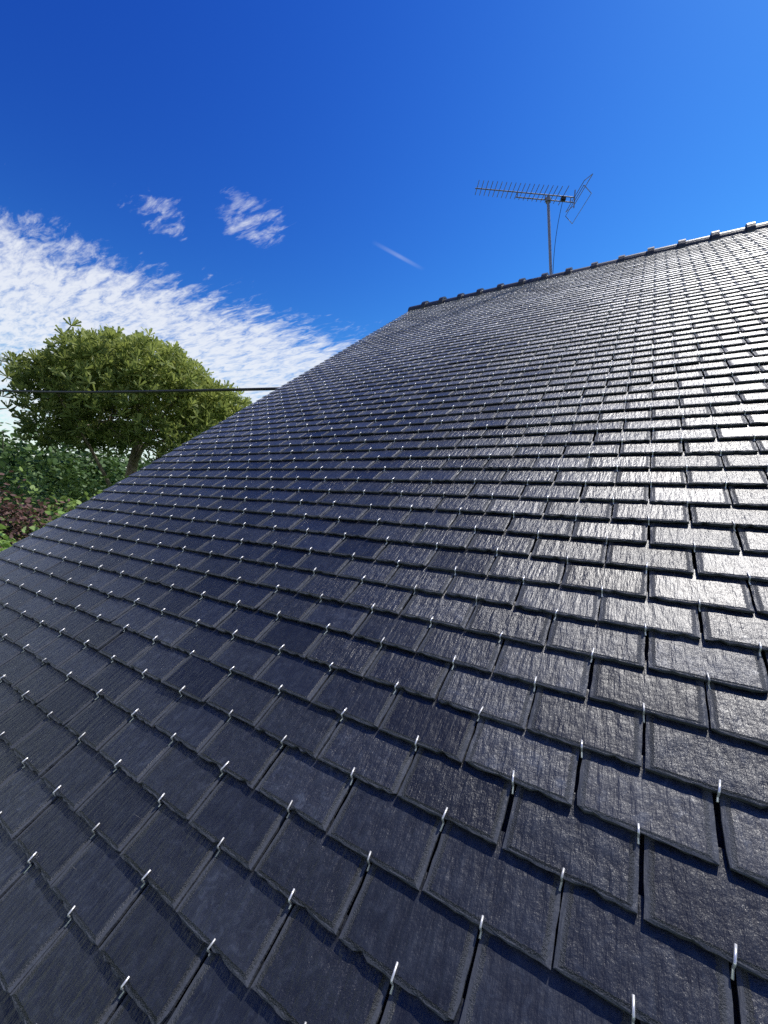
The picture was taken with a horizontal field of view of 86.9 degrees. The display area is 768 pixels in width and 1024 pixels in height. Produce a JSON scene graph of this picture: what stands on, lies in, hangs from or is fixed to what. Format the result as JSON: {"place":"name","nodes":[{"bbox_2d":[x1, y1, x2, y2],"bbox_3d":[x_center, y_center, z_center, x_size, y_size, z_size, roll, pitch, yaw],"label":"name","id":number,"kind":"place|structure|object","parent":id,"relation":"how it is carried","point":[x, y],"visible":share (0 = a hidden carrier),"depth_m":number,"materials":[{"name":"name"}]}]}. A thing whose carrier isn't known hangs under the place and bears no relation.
{"place":"outdoors","nodes":[
{"label":"outdoors","id":0,"kind":"place"},
{"bbox_2d":[0,234,767,1023],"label":"house","id":1,"kind":"structure","parent":0,"point":[640,888],"depth_m":1.04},
{"bbox_2d":[0,228,767,1023],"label":"roof slates","id":2,"kind":"object","parent":1,"relation":"on","point":[662,948],"visible":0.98,"depth_m":1.08,"materials":[{"name":"grey stone"}]},
{"bbox_2d":[0,230,767,1023],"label":"slate hooks","id":3,"kind":"object","parent":2,"relation":"attached to","point":[734,964],"visible":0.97,"depth_m":1.58,"materials":[{"name":"metal"}]},
{"bbox_2d":[475,174,592,274],"bbox_3d":[2.237,-4.166,6.456,1.726,2.146,0.630,5,-2,0],"label":"tv antenna","id":4,"kind":"object","parent":1,"relation":"on","point":[547,199],"visible":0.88,"depth_m":6.47,"materials":[{"name":"metal"}]},
{"bbox_2d":[408,222,767,313],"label":"ridge tiles","id":5,"kind":"object","parent":1,"relation":"on","point":[717,234],"visible":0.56,"depth_m":5.60,"materials":[{"name":"tile"}]},
{"bbox_2d":[0,0,767,467],"label":"sky","id":6,"kind":"structure","parent":0,"point":[261,187],"materials":[{"name":"blue"}]},
{"label":"ground","id":7,"kind":"structure","parent":0,"visible":0},
{"bbox_2d":[1,499,21,539],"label":"green shrub stems","id":8,"kind":"object","parent":7,"relation":"on","point":[10,522],"visible":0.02,"depth_m":9.62,"materials":[{"name":"green plant"}]},
{"bbox_2d":[0,431,37,541],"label":"shrub stems","id":9,"kind":"object","parent":7,"relation":"on","point":[8,474],"visible":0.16,"depth_m":10.89,"materials":[{"name":"green plant"}]},
{"bbox_2d":[0,460,66,516],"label":"shrub stems","id":10,"kind":"object","parent":7,"relation":"on","point":[25,488],"visible":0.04,"depth_m":12.90,"materials":[{"name":"green plant"}]},
{"bbox_2d":[0,507,66,551],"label":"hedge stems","id":11,"kind":"object","parent":7,"relation":"on","point":[5,544],"visible":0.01,"depth_m":5.78,"materials":[{"name":"green plant"}]},
{"bbox_2d":[0,466,70,547],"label":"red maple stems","id":12,"kind":"object","parent":7,"relation":"on","point":[4,511],"visible":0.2,"depth_m":8.45,"materials":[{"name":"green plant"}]},
{"bbox_2d":[0,451,93,544],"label":"shrub stems","id":13,"kind":"object","parent":7,"relation":"on","point":[28,490],"visible":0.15,"depth_m":10.42,"materials":[{"name":"green plant"}]},
{"bbox_2d":[0,413,101,516],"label":"hedge","id":14,"kind":"object","parent":7,"relation":"on","point":[5,448],"visible":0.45,"depth_m":19.04,"materials":[{"name":"green plant"}]},
{"bbox_2d":[2,482,101,547],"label":"shrub stems","id":15,"kind":"object","parent":7,"relation":"on","point":[70,503],"visible":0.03,"depth_m":8.92,"materials":[{"name":"green plant"}]},
{"bbox_2d":[7,455,102,537],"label":"shrub stems","id":16,"kind":"object","parent":7,"relation":"on","point":[49,485],"visible":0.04,"depth_m":12.29,"materials":[{"name":"green plant"}]},
{"bbox_2d":[25,447,117,537],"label":"tall shrub stems","id":17,"kind":"object","parent":7,"relation":"on","point":[88,478],"visible":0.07,"depth_m":11.53,"materials":[{"name":"green plant"}]},
{"bbox_2d":[9,429,143,500],"bbox_3d":[-18.486,-1.043,24.095,8.792,8.615,9.066,4,-3,32],"label":"shrub","id":18,"kind":"object","parent":7,"relation":"on","point":[110,465],"visible":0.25,"depth_m":22.89,"materials":[{"name":"green plant"}]},
{"bbox_2d":[77,472,117,505],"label":"shrub stems","id":19,"kind":"object","parent":7,"relation":"on","point":[99,488],"visible":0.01,"depth_m":11.14,"materials":[{"name":"green plant"}]},
{"bbox_2d":[83,448,151,476],"bbox_3d":[-23.390,-1.406,36.704,11.086,9.465,10.352,5,-2,0],"label":"shrub","id":20,"kind":"object","parent":7,"relation":"on","point":[126,463],"visible":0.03,"depth_m":36.13,"materials":[{"name":"green plant"}]},
{"bbox_2d":[90,462,150,493],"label":"tall shrub stems","id":21,"kind":"object","parent":7,"relation":"on","point":[96,490],"depth_m":11.78,"materials":[{"name":"green plant"}]},
{"bbox_2d":[0,317,251,487],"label":"tree","id":22,"kind":"object","parent":7,"relation":"on","point":[107,358],"visible":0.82,"depth_m":11.66,"materials":[{"name":"green plant"}]},
{"bbox_2d":[138,456,154,469],"bbox_3d":[-13.834,-0.877,30.920,10.340,9.630,8.866,6,-2,-24],"label":"shrub","id":23,"kind":"object","parent":7,"relation":"on","point":[147,461],"depth_m":28.81,"materials":[{"name":"green plant"}]},
{"bbox_3d":[-25.081,-2.832,15.134,0.900,10.271,0.260,4,-3,32],"label":"utility pole","id":24,"kind":"object","parent":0,"visible":0},
{"bbox_2d":[0,387,279,392],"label":"service cable","id":25,"kind":"object","parent":24,"relation":"attached to","point":[197,390],"visible":0.84,"depth_m":5.99,"materials":[{"name":"black plastic"}]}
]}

